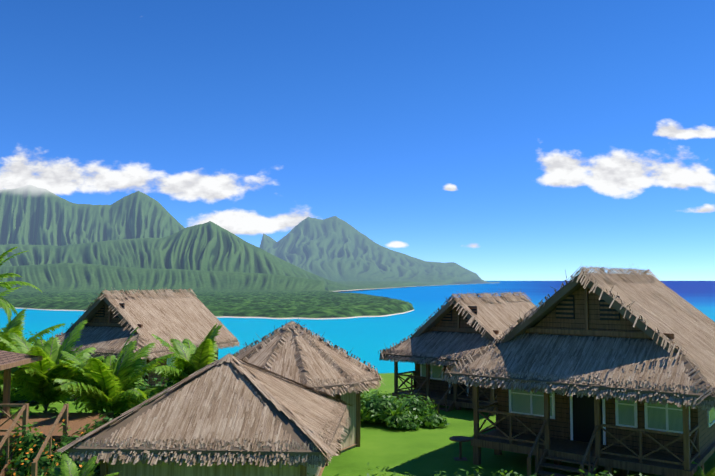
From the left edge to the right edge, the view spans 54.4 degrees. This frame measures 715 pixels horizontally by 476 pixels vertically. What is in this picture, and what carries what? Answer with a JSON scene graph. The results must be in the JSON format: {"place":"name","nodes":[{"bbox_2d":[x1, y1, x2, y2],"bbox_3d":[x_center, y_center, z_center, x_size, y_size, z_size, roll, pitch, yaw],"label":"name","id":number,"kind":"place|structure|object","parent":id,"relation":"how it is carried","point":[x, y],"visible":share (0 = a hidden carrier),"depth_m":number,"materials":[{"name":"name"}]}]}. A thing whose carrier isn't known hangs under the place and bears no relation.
{"place":"outdoors","nodes":[
{"label":"outdoors","id":0,"kind":"place"},
{"bbox_2d":[44,287,239,359],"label":"thatched roof","id":1,"kind":"structure","parent":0,"point":[181,315],"depth_m":40.21,"materials":[{"name":"brown wicker"}]},
{"bbox_2d":[0,185,499,319],"bbox_3d":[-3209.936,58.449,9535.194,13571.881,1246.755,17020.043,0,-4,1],"label":"land","id":2,"kind":"structure","parent":0,"point":[76,257],"depth_m":4597.25,"materials":[{"name":"green plant"}]},
{"bbox_2d":[0,281,714,372],"bbox_3d":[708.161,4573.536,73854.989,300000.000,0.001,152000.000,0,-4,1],"label":"sea","id":3,"kind":"structure","parent":0,"point":[366,339],"depth_m":979.74,"materials":[{"name":"blue liquid"}]},
{"bbox_2d":[0,373,714,475],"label":"ground","id":4,"kind":"structure","parent":0,"point":[422,450],"depth_m":25.10,"materials":[{"name":"green plant"}]},
{"bbox_2d":[0,277,20,397],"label":"palm","id":5,"kind":"object","parent":4,"relation":"on","point":[8,290],"visible":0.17,"depth_m":34.00,"materials":[{"name":"green plant"}]},
{"bbox_2d":[0,246,41,323],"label":"palm","id":6,"kind":"object","parent":4,"relation":"on","point":[6,305],"visible":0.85,"depth_m":44.36,"materials":[{"name":"green plant"}]},
{"bbox_2d":[0,305,65,384],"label":"palm","id":7,"kind":"object","parent":4,"relation":"on","point":[15,325],"visible":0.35,"depth_m":30.07,"materials":[{"name":"green plant"}]},
{"bbox_2d":[0,350,113,475],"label":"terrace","id":8,"kind":"structure","parent":4,"relation":"on","point":[49,427],"depth_m":23.44,"materials":[{"name":"brown wood"}]},
{"bbox_2d":[0,318,134,412],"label":"palm","id":9,"kind":"object","parent":4,"relation":"on","point":[34,382],"visible":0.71,"depth_m":27.18,"materials":[{"name":"green plant"}]},
{"bbox_2d":[40,453,118,475],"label":"palm","id":10,"kind":"object","parent":4,"relation":"on","point":[68,465],"visible":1,"depth_m":17.52,"materials":[{"name":"green plant"}]},
{"bbox_2d":[50,327,173,413],"bbox_3d":[-9.545,5.674,26.516,5.341,5.017,5.784,3,-5,-41],"label":"palm","id":11,"kind":"object","parent":4,"relation":"on","point":[110,384],"visible":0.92,"depth_m":26.38,"materials":[{"name":"green plant"}]},
{"bbox_2d":[71,303,217,400],"bbox_3d":[-13.496,7.328,41.048,6.200,7.477,9.719,-2,-4,24],"label":"hut","id":12,"kind":"object","parent":4,"relation":"on","point":[103,316],"visible":0.12,"depth_m":39.66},
{"bbox_2d":[145,324,235,384],"bbox_3d":[-6.444,5.755,28.012,4.279,5.025,5.161,0,-4,1],"label":"palm","id":13,"kind":"object","parent":4,"relation":"on","point":[190,358],"visible":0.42,"depth_m":27.65,"materials":[{"name":"green plant"}]},
{"bbox_2d":[100,459,327,475],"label":"hut wall","id":14,"kind":"structure","parent":4,"relation":"on","point":[145,469],"depth_m":18.51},
{"bbox_2d":[57,353,351,467],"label":"thatched roof","id":15,"kind":"structure","parent":14,"relation":"on","point":[228,408],"depth_m":18.68,"materials":[{"name":"brown wicker"}]},
{"bbox_2d":[0,330,645,475],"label":"shrubs","id":16,"kind":"object","parent":4,"relation":"on","point":[404,413],"visible":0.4,"depth_m":28.90,"materials":[{"name":"green plant"}]},
{"bbox_2d":[323,391,359,454],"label":"hut wall","id":17,"kind":"structure","parent":4,"relation":"on","point":[351,439],"depth_m":25.92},
{"bbox_2d":[232,318,382,396],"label":"thatched roof","id":18,"kind":"structure","parent":17,"relation":"on","point":[292,350],"depth_m":25.47,"materials":[{"name":"brown wicker"}]},
{"bbox_2d":[392,305,498,414],"bbox_3d":[6.173,7.084,36.555,6.000,7.315,9.518,-3,-5,40],"label":"hut","id":19,"kind":"object","parent":4,"relation":"on","point":[430,384],"visible":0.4,"depth_m":35.35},
{"bbox_2d":[378,289,537,366],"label":"thatched roof","id":20,"kind":"structure","parent":19,"relation":"on","point":[423,344],"depth_m":35.50,"materials":[{"name":"brown wicker"}]},
{"bbox_2d":[449,436,470,460],"bbox_3d":[3.597,7.424,24.293,0.760,0.840,0.741,0,-4,1],"label":"garden table","id":21,"kind":"object","parent":4,"relation":"on","point":[460,439],"visible":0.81,"depth_m":24.25,"materials":[{"name":"grey stone"}]},
{"bbox_2d":[471,285,714,475],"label":"hut","id":22,"kind":"object","parent":4,"relation":"on","point":[624,436],"visible":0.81,"depth_m":22.48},
{"bbox_2d":[438,264,714,410],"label":"thatched roof","id":23,"kind":"structure","parent":22,"relation":"on","point":[678,370],"depth_m":22.40,"materials":[{"name":"brown wicker"}]},
{"bbox_2d":[692,461,714,475],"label":"palm","id":24,"kind":"object","parent":4,"relation":"on","point":[700,472],"visible":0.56,"depth_m":20.09,"materials":[{"name":"green plant"}]},
{"bbox_2d":[0,0,714,280],"label":"sky","id":25,"kind":"structure","parent":0,"point":[498,140],"materials":[{"name":"blue"}]}
]}

